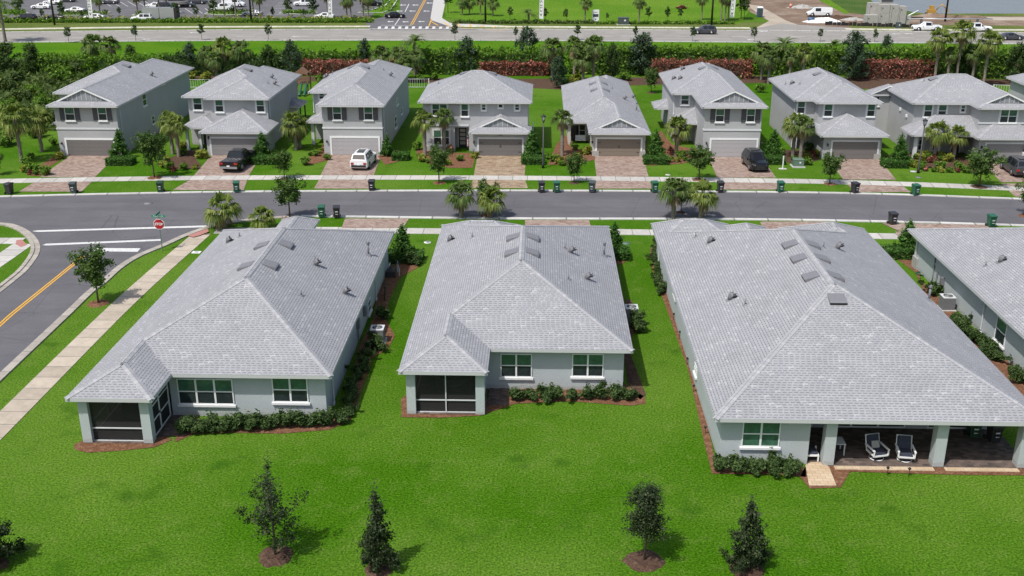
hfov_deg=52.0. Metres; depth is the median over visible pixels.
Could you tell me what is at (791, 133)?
sabal palm
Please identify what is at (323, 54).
privacy hedge
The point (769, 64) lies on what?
sabal palm
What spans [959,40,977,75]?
background tree
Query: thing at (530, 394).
foundation shrub
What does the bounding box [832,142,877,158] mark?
garage door
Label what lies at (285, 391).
window
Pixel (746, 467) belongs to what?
foundation shrub
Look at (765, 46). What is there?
sabal palm
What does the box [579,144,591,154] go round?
yellow croton
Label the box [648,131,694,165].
mulch bed
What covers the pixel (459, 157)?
green shrub
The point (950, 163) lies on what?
mulch bed
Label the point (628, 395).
foundation shrub
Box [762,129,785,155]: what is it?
cone shrub
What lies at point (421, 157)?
yellow croton
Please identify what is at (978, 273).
single storey house
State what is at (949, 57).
sabal palm
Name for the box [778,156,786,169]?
marker post
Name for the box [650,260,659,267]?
foundation shrub
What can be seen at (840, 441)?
side table
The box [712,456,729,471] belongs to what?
foundation shrub
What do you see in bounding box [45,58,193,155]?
two storey house
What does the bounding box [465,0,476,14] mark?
sabal palm
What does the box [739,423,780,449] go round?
window
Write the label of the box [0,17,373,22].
planting
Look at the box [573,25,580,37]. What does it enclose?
young tree
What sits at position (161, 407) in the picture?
screen door
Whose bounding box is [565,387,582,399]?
foundation shrub
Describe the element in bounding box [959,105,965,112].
window
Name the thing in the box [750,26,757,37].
young tree
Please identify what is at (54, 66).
marsh bush
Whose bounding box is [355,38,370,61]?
background tree
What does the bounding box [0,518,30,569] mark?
lawn tree
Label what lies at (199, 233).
kerb ramp
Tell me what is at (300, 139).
sabal palm
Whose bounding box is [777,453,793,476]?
foundation shrub
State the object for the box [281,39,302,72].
background tree
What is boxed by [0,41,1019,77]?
boulevard verge
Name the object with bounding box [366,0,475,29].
junction road
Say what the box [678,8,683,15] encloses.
young tree
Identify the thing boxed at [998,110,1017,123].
window
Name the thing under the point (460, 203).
sabal palm
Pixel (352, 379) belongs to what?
foundation shrub
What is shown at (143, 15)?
sport utility car
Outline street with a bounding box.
[0,191,1023,223]
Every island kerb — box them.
[204,10,241,14]
[357,0,396,12]
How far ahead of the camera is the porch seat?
122.35 m
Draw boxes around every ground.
[0,0,1023,575]
[746,0,1023,27]
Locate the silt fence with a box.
[825,20,917,27]
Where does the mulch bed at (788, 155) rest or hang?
on the ground at (540, 488)
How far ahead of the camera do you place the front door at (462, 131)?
120.01 m
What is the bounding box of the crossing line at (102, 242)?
[44,239,160,244]
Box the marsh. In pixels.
[0,56,66,102]
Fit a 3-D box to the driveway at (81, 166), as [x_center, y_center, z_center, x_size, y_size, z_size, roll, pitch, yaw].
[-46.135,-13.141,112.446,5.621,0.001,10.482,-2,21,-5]
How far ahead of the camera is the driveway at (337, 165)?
111.14 m
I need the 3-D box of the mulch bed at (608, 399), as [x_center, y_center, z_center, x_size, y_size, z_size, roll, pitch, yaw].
[0.684,6.480,60.392,14.053,0.001,3.097,-2,21,-6]
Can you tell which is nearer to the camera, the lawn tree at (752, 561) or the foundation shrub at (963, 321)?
the lawn tree at (752, 561)
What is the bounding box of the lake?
[871,0,1023,13]
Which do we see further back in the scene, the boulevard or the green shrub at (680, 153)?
the boulevard
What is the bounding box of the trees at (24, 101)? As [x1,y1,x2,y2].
[0,57,93,130]
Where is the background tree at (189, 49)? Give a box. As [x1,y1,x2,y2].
[177,41,198,66]
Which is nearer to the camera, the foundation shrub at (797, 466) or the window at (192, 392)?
the foundation shrub at (797, 466)
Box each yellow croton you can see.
[19,163,28,171]
[52,150,63,159]
[158,161,169,167]
[159,154,170,162]
[179,140,186,147]
[189,70,197,79]
[194,148,209,158]
[198,70,211,80]
[418,153,428,160]
[470,150,479,157]
[554,156,563,164]
[569,72,581,81]
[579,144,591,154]
[674,155,680,161]
[910,159,918,167]
[916,149,929,158]
[936,166,944,172]
[937,151,946,157]
[943,152,954,160]
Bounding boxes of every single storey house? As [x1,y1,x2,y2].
[64,216,394,443]
[397,220,634,414]
[561,75,650,155]
[650,218,1023,471]
[906,227,1023,369]
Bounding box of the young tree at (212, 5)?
[207,0,217,15]
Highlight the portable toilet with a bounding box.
[756,6,762,16]
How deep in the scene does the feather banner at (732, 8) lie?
235.48 m
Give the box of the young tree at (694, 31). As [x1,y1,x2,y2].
[690,26,695,40]
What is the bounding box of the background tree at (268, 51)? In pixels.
[260,44,276,67]
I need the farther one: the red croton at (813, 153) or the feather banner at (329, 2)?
the feather banner at (329, 2)
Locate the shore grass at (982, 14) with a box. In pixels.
[908,12,1023,15]
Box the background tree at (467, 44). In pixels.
[453,36,478,71]
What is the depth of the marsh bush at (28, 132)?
124.53 m
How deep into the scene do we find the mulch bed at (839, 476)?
52.92 m
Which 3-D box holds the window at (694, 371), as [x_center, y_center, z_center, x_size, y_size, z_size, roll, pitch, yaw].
[10.785,4.858,61.859,0.129,0.719,1.047,1,21,1]
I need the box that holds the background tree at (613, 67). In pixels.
[605,41,619,76]
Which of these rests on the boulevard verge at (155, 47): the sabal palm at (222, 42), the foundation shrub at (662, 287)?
the sabal palm at (222, 42)
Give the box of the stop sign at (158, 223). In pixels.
[151,211,164,250]
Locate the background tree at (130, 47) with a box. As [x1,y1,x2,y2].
[124,44,136,56]
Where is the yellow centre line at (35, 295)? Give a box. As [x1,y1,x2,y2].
[0,256,84,326]
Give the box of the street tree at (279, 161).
[267,148,292,179]
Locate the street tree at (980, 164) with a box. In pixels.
[965,145,1008,188]
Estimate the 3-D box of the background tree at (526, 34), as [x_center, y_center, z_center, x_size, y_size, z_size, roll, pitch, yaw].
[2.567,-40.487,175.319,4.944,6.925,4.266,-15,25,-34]
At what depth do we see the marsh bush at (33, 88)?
150.60 m
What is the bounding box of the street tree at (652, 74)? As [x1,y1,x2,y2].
[644,65,662,93]
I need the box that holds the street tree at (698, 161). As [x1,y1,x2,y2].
[685,143,715,181]
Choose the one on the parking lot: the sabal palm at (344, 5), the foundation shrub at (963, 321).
the sabal palm at (344, 5)
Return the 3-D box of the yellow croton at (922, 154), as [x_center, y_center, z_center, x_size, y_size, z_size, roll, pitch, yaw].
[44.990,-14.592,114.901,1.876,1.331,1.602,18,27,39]
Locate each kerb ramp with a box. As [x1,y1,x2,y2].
[16,240,26,246]
[188,229,208,236]
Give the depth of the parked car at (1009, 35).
206.69 m
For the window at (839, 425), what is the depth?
57.17 m
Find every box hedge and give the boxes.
[104,155,136,165]
[250,154,276,164]
[388,248,425,264]
[391,150,409,160]
[521,154,545,164]
[613,245,630,260]
[642,154,668,164]
[764,154,786,164]
[879,157,909,168]
[880,243,914,259]
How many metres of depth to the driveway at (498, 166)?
111.95 m
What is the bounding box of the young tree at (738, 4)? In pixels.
[735,0,750,17]
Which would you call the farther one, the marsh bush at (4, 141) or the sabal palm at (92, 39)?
the sabal palm at (92, 39)
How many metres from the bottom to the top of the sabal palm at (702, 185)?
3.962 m
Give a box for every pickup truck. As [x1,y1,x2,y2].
[211,3,232,10]
[219,148,256,170]
[911,21,942,30]
[964,22,992,32]
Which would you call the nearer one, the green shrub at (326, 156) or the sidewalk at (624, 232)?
the sidewalk at (624, 232)
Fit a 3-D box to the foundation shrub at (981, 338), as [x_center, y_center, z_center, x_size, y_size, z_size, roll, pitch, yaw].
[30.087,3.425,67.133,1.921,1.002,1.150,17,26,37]
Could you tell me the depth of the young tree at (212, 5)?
242.63 m
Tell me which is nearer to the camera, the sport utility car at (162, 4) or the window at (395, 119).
the window at (395, 119)
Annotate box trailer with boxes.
[142,7,179,19]
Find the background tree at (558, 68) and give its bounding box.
[550,55,567,85]
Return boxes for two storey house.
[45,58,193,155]
[181,64,306,154]
[306,59,412,154]
[418,70,533,155]
[651,62,768,156]
[768,67,889,158]
[866,74,1023,161]
[1006,73,1023,99]
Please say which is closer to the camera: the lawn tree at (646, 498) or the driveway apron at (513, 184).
the lawn tree at (646, 498)
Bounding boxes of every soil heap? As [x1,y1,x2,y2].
[830,15,857,19]
[911,13,950,17]
[948,15,986,19]
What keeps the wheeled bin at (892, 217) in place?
on the ground at (540, 488)
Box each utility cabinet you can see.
[616,17,629,24]
[790,157,805,167]
[894,22,901,28]
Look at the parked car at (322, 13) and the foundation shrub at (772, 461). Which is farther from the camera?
the parked car at (322, 13)
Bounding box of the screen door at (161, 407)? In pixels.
[152,383,170,435]
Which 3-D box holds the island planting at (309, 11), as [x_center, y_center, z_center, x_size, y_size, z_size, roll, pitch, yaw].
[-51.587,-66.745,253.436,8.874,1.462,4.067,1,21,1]
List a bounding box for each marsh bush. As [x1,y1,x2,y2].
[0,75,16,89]
[0,96,18,114]
[0,126,15,145]
[1,67,26,80]
[6,87,32,100]
[23,82,42,92]
[26,128,48,136]
[30,104,54,120]
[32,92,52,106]
[38,74,55,85]
[45,61,64,73]
[47,64,73,80]
[64,59,80,73]
[618,69,631,79]
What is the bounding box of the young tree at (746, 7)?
[738,0,750,17]
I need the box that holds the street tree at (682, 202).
[675,178,691,213]
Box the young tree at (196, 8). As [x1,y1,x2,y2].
[192,5,198,15]
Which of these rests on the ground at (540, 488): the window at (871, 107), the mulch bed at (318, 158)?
the mulch bed at (318, 158)
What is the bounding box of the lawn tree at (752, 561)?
[717,493,773,575]
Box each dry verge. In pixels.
[0,19,368,31]
[446,20,1023,31]
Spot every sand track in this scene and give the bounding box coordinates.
[747,4,796,27]
[937,17,1023,19]
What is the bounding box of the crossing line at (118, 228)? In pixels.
[35,225,205,231]
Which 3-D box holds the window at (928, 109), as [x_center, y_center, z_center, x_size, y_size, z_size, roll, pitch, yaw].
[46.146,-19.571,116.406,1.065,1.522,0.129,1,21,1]
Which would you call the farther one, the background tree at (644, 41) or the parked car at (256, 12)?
the parked car at (256, 12)
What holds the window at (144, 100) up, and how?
in the two storey house at (93, 112)
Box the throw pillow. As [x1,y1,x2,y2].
[871,440,878,447]
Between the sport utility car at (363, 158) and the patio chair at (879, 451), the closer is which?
the patio chair at (879, 451)
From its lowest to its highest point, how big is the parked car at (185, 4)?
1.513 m
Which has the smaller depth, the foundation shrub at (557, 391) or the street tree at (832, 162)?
the foundation shrub at (557, 391)
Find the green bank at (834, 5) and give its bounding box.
[820,0,848,13]
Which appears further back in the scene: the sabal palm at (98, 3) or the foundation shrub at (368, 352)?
the sabal palm at (98, 3)
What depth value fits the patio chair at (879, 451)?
54.15 m
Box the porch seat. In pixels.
[575,135,585,140]
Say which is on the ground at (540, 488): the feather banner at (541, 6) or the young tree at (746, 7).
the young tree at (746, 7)
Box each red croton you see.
[170,165,176,171]
[667,145,673,152]
[675,4,687,8]
[810,148,816,156]
[926,155,933,162]
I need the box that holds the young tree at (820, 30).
[817,28,822,37]
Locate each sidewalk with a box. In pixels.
[0,25,1023,30]
[0,175,1023,190]
[0,234,210,439]
[0,238,29,266]
[213,227,897,238]
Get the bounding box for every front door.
[459,128,466,146]
[571,125,578,140]
[796,138,804,147]
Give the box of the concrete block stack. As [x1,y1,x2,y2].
[863,0,918,24]
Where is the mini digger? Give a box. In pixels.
[925,4,948,13]
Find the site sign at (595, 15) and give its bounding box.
[592,10,598,20]
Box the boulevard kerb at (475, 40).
[0,29,1023,43]
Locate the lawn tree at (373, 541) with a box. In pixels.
[356,478,402,575]
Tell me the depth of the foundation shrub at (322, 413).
57.28 m
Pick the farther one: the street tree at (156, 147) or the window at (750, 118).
the window at (750, 118)
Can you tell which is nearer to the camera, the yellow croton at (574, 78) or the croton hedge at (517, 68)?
the yellow croton at (574, 78)
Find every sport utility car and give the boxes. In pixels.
[13,13,37,20]
[130,13,152,19]
[156,2,173,6]
[187,0,207,3]
[293,0,312,5]
[350,149,376,168]
[363,0,382,5]
[692,24,716,34]
[741,147,768,170]
[1000,155,1023,175]
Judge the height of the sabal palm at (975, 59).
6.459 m
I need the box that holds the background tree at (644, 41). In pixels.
[626,32,659,74]
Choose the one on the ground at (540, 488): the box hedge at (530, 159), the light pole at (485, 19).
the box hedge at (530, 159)
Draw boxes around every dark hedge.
[30,50,167,74]
[163,49,283,75]
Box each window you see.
[64,108,76,121]
[97,108,108,121]
[142,94,147,107]
[151,115,155,125]
[176,378,235,407]
[193,98,202,110]
[215,100,224,112]
[256,100,265,112]
[271,379,309,404]
[332,107,342,120]
[363,107,373,120]
[367,297,372,317]
[394,115,397,129]
[432,104,447,116]
[433,130,449,145]
[460,104,468,117]
[481,104,486,111]
[499,353,532,379]
[514,104,519,111]
[570,353,604,379]
[578,125,585,134]
[680,95,689,105]
[692,362,696,379]
[714,109,724,122]
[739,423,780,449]
[745,109,755,122]
[797,102,805,113]
[823,104,832,117]
[838,424,904,427]
[865,104,875,117]
[917,140,923,150]
[922,105,932,117]
[927,425,966,428]
[938,105,946,113]
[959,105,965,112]
[993,315,1007,349]
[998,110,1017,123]
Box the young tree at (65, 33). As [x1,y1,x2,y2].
[63,26,70,40]
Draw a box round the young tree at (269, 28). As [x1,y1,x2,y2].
[264,23,271,39]
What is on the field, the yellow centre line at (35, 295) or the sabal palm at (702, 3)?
the sabal palm at (702, 3)
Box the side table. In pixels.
[836,437,845,455]
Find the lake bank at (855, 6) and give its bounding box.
[831,0,918,15]
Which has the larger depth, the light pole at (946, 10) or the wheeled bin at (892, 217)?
the light pole at (946, 10)
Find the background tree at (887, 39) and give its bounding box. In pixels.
[880,34,893,50]
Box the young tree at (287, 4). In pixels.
[282,0,293,13]
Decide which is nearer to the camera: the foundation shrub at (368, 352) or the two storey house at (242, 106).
the foundation shrub at (368, 352)
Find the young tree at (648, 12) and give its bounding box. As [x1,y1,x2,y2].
[644,6,651,15]
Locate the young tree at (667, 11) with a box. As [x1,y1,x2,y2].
[665,7,670,16]
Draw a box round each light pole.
[50,0,55,24]
[249,0,251,19]
[484,0,486,22]
[710,0,713,24]
[944,0,948,21]
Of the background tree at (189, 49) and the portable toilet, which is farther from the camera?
the portable toilet
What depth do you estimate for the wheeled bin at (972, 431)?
55.91 m
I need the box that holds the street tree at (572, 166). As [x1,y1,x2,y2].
[565,152,586,183]
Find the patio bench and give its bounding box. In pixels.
[808,446,818,461]
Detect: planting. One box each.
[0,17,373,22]
[2,8,25,14]
[3,14,373,20]
[58,9,108,14]
[208,8,256,13]
[282,9,315,13]
[360,0,396,11]
[452,18,594,23]
[594,20,734,23]
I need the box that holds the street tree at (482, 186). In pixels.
[474,178,502,216]
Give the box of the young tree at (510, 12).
[507,6,513,14]
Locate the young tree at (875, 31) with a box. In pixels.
[873,28,878,41]
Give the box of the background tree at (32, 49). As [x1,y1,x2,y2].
[21,41,42,72]
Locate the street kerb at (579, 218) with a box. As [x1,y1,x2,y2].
[0,189,1023,226]
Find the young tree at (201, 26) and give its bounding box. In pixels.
[196,24,204,36]
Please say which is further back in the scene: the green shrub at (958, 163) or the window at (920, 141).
the window at (920, 141)
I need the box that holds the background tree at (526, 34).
[513,25,539,51]
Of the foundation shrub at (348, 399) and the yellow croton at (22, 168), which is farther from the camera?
the yellow croton at (22, 168)
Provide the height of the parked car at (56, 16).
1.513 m
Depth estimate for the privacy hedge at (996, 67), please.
164.07 m
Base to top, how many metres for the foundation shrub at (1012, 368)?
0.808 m
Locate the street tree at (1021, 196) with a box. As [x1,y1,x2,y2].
[1014,176,1023,217]
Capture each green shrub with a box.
[20,155,31,163]
[25,162,40,170]
[26,152,34,157]
[38,165,51,173]
[48,137,56,144]
[164,161,174,168]
[179,162,188,169]
[180,148,185,155]
[299,155,309,164]
[312,150,319,155]
[314,74,322,81]
[322,153,330,159]
[412,141,421,149]
[415,73,424,81]
[429,70,438,79]
[456,154,464,160]
[547,153,556,160]
[563,77,569,84]
[570,142,579,149]
[675,148,686,156]
[755,84,767,91]
[804,141,813,149]
[804,156,812,164]
[918,159,926,165]
[933,159,946,167]
[945,166,954,171]
[953,159,964,169]
[961,164,971,172]
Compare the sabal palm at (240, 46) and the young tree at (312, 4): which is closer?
the sabal palm at (240, 46)
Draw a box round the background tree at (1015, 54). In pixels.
[1002,41,1023,80]
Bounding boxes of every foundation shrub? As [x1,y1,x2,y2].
[172,415,195,433]
[188,413,217,432]
[197,410,219,433]
[216,407,262,431]
[217,413,232,431]
[240,411,258,430]
[255,414,269,427]
[261,409,290,429]
[278,407,299,426]
[293,410,308,426]
[295,411,331,426]
[316,405,336,425]
[335,408,348,423]
[339,400,360,411]
[341,393,355,404]
[342,375,359,393]
[343,406,353,416]
[344,362,370,372]
[346,374,357,381]
[346,386,357,398]
[354,370,362,378]
[356,345,376,357]
[356,354,366,362]
[358,356,370,366]
[363,328,388,350]
[375,305,390,319]
[403,249,420,265]
[508,387,525,400]
[521,387,539,399]
[536,382,553,402]
[550,385,563,399]
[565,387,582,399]
[582,381,599,399]
[595,383,608,399]
[600,379,634,399]
[624,387,638,399]
[628,308,645,325]
[632,316,647,332]
[644,252,656,258]
[650,243,656,251]
[650,255,657,262]
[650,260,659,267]
[650,271,662,278]
[653,277,661,283]
[654,266,661,273]
[654,278,666,294]
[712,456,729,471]
[713,450,749,472]
[740,455,761,475]
[749,457,766,470]
[762,447,782,478]
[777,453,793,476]
[786,458,804,473]
[917,277,943,295]
[949,311,960,320]
[951,312,972,321]
[951,315,972,328]
[960,325,976,335]
[966,327,980,340]
[969,331,997,346]
[974,329,985,344]
[978,337,998,352]
[984,350,1012,360]
[985,346,999,352]
[1007,363,1021,374]
[1008,368,1023,382]
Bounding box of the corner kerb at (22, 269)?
[0,215,299,381]
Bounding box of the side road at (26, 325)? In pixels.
[0,210,299,371]
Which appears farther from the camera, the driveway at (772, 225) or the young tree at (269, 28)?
the young tree at (269, 28)
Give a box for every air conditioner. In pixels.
[369,325,386,342]
[625,304,638,320]
[937,293,956,311]
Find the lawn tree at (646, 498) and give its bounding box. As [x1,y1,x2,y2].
[621,476,672,571]
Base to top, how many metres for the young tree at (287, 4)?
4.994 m
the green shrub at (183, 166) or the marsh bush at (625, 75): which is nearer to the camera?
the green shrub at (183, 166)
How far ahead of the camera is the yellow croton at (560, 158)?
112.78 m
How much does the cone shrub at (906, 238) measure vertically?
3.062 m
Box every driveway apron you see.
[19,182,90,191]
[173,180,246,189]
[314,180,368,188]
[471,180,527,187]
[595,181,650,188]
[724,182,776,189]
[847,184,909,191]
[1002,184,1023,196]
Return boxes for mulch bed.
[30,151,64,175]
[74,436,171,452]
[156,150,200,168]
[175,263,417,441]
[194,76,1010,89]
[307,151,331,164]
[378,150,399,164]
[401,385,645,417]
[416,148,474,167]
[548,135,594,164]
[624,300,645,398]
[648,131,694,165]
[650,247,805,476]
[781,150,819,162]
[800,466,1023,488]
[886,153,973,171]
[899,260,1023,395]
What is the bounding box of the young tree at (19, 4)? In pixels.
[11,0,23,14]
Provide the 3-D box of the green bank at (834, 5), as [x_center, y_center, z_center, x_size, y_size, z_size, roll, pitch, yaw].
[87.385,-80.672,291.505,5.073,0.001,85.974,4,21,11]
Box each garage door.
[66,140,112,155]
[211,138,256,154]
[332,138,378,154]
[479,139,521,155]
[597,139,640,155]
[711,140,756,156]
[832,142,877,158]
[987,144,1023,161]
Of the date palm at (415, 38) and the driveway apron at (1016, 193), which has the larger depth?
the date palm at (415, 38)
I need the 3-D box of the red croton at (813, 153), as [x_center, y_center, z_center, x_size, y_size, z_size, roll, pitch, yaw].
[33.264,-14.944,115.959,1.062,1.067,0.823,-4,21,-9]
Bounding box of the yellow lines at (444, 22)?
[410,0,521,29]
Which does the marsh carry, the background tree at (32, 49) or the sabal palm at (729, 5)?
the background tree at (32, 49)
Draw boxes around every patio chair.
[865,433,889,460]
[895,434,916,462]
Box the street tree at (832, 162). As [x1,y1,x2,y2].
[821,150,849,185]
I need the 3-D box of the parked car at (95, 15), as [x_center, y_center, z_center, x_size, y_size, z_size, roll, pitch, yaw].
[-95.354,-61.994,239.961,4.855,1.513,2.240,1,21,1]
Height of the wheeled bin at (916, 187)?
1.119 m
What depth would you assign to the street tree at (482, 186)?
93.98 m
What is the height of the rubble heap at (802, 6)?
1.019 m
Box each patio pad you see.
[160,415,198,435]
[488,388,508,404]
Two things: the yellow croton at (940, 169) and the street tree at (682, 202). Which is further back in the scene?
the yellow croton at (940, 169)
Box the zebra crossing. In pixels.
[378,26,448,28]
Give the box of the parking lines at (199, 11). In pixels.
[35,1,283,14]
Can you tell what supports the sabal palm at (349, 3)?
on the ground at (540, 488)
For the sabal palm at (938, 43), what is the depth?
158.39 m
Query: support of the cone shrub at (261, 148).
on the ground at (540, 488)
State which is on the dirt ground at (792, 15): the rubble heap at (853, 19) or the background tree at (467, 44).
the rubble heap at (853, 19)
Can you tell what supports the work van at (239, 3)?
on the parking lot
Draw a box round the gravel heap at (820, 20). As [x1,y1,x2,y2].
[803,17,839,22]
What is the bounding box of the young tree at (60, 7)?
[56,0,64,12]
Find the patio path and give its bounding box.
[806,462,835,485]
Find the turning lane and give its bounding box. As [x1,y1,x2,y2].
[749,24,849,30]
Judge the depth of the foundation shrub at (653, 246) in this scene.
84.95 m
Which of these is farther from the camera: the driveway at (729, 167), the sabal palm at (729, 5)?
the sabal palm at (729, 5)
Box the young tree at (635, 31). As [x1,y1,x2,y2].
[632,25,637,34]
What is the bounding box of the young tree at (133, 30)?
[130,24,136,38]
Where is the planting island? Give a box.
[365,0,395,11]
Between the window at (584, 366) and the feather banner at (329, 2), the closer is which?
the window at (584, 366)
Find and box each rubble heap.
[786,4,812,8]
[840,17,862,20]
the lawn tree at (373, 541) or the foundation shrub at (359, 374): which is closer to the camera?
the lawn tree at (373, 541)
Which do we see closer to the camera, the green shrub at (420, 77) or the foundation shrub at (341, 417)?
the foundation shrub at (341, 417)
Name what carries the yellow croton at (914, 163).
on the mulch bed at (950, 163)
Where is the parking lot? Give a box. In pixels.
[1,0,381,18]
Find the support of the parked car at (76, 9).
on the parking lot
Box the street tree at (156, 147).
[130,126,168,178]
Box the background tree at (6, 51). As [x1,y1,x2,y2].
[0,40,21,72]
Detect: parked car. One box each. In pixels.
[31,3,50,8]
[42,0,59,4]
[44,14,65,19]
[64,7,85,12]
[83,13,105,18]
[100,0,119,3]
[145,2,157,6]
[177,1,195,7]
[242,9,262,15]
[314,12,334,18]
[384,11,404,17]
[1000,32,1023,40]
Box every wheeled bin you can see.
[3,182,13,194]
[68,181,78,192]
[156,180,164,191]
[232,180,240,191]
[317,204,325,216]
[333,205,340,217]
[368,179,375,190]
[538,180,544,191]
[553,180,559,191]
[589,180,595,191]
[650,180,658,191]
[716,180,724,191]
[776,180,784,191]
[849,181,860,192]
[886,211,898,223]
[910,183,921,194]
[963,426,981,437]
[983,426,1004,441]
[985,213,997,226]
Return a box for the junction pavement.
[431,0,501,25]
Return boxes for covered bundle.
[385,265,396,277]
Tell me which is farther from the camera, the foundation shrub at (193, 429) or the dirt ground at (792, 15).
the dirt ground at (792, 15)
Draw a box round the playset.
[295,66,311,96]
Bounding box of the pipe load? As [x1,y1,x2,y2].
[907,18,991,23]
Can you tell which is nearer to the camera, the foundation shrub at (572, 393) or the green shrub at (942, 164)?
the foundation shrub at (572, 393)
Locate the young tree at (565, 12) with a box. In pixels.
[563,8,568,16]
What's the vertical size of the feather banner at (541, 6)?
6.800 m
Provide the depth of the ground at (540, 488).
52.25 m
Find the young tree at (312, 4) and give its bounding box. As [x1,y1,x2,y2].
[308,0,318,14]
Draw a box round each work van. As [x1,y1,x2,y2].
[221,0,245,6]
[806,7,832,16]
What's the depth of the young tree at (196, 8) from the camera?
241.28 m
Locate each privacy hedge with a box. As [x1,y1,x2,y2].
[272,45,412,69]
[412,43,561,74]
[558,41,751,74]
[746,40,922,75]
[912,44,1023,78]
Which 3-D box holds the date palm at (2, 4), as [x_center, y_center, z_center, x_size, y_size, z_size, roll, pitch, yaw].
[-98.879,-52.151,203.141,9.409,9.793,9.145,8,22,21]
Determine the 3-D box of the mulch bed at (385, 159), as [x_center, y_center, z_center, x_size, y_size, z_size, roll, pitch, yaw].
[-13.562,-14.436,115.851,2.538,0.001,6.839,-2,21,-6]
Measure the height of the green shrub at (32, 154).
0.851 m
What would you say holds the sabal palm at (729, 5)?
on the field
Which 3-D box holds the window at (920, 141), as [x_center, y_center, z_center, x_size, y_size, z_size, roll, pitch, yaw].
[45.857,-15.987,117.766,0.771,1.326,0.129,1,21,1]
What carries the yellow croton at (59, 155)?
on the mulch bed at (51, 161)
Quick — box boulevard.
[0,29,1023,42]
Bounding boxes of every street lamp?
[541,114,545,167]
[916,118,927,172]
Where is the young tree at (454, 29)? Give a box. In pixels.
[450,23,458,33]
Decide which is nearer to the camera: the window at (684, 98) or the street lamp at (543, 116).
the street lamp at (543, 116)
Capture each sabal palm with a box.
[0,101,36,162]
[20,104,54,151]
[78,34,106,56]
[91,0,101,14]
[99,35,122,56]
[132,0,142,14]
[155,110,183,153]
[163,114,188,156]
[195,44,212,65]
[201,191,245,230]
[203,51,224,76]
[210,35,233,62]
[229,39,252,64]
[245,205,275,227]
[253,0,266,18]
[278,110,309,149]
[288,121,308,147]
[339,0,353,15]
[342,0,356,17]
[359,0,374,17]
[369,45,389,61]
[387,46,411,64]
[396,55,416,73]
[408,48,428,75]
[410,109,438,155]
[434,107,454,149]
[445,180,475,217]
[455,0,468,14]
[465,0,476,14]
[473,0,486,14]
[475,184,509,217]
[487,0,499,15]
[538,37,566,77]
[549,109,573,155]
[563,35,585,74]
[571,49,595,79]
[579,0,592,19]
[582,34,606,76]
[631,0,647,23]
[654,177,692,218]
[663,115,694,156]
[684,177,719,217]
[695,0,709,19]
[718,0,730,20]
[719,0,728,20]
[727,1,730,19]
[751,40,773,79]
[759,50,782,83]
[781,112,809,155]
[782,47,800,72]
[791,114,816,157]
[795,42,817,69]
[924,26,954,75]
[925,119,950,154]
[941,46,959,73]
[943,124,970,159]
[950,19,978,73]
[965,45,985,76]
[975,29,1006,81]
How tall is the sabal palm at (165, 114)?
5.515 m
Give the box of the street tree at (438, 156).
[428,142,455,184]
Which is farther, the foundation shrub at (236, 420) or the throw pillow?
the foundation shrub at (236, 420)
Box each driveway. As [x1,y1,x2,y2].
[41,155,108,176]
[194,155,254,175]
[321,155,379,174]
[342,219,407,227]
[474,156,524,175]
[525,220,590,225]
[595,156,647,176]
[711,157,775,177]
[760,222,823,228]
[837,159,895,179]
[883,223,990,231]
[991,164,1023,181]
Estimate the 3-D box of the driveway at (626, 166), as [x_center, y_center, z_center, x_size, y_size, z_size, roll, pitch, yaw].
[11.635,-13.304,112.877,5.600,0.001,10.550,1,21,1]
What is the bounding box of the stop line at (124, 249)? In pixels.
[94,248,139,251]
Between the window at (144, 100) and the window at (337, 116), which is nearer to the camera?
the window at (337, 116)
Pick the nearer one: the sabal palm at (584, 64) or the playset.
the playset
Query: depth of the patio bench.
53.81 m
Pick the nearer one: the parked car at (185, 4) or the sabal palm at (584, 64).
the sabal palm at (584, 64)
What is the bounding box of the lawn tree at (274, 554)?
[234,450,308,567]
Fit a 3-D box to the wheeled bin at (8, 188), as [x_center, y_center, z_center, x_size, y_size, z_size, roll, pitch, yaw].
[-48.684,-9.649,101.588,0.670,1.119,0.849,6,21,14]
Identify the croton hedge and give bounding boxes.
[300,58,394,75]
[478,60,549,75]
[649,56,753,78]
[857,57,935,78]
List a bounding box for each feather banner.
[87,0,92,21]
[327,0,331,17]
[539,0,543,18]
[729,0,735,20]
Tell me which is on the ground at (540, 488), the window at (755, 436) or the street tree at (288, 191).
the street tree at (288, 191)
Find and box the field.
[445,0,748,23]
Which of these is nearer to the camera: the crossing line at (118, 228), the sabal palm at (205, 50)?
the crossing line at (118, 228)
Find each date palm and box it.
[0,0,22,41]
[397,34,428,74]
[518,9,537,20]
[770,37,797,51]
[822,39,845,48]
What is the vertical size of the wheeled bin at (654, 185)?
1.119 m
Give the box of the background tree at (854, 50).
[837,30,875,79]
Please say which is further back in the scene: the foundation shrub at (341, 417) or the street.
the street
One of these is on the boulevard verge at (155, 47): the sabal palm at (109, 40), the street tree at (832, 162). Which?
the sabal palm at (109, 40)
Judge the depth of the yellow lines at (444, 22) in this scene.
233.57 m
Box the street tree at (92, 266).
[65,242,115,307]
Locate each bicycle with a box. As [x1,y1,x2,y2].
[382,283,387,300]
[395,260,400,276]
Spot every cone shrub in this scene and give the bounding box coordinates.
[108,127,131,156]
[253,131,275,154]
[378,133,393,155]
[390,223,415,260]
[522,129,541,155]
[610,219,624,246]
[646,127,666,155]
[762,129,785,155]
[888,132,911,160]
[891,218,915,251]
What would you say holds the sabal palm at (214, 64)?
on the mulch bed at (864, 83)
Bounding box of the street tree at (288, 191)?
[270,170,310,218]

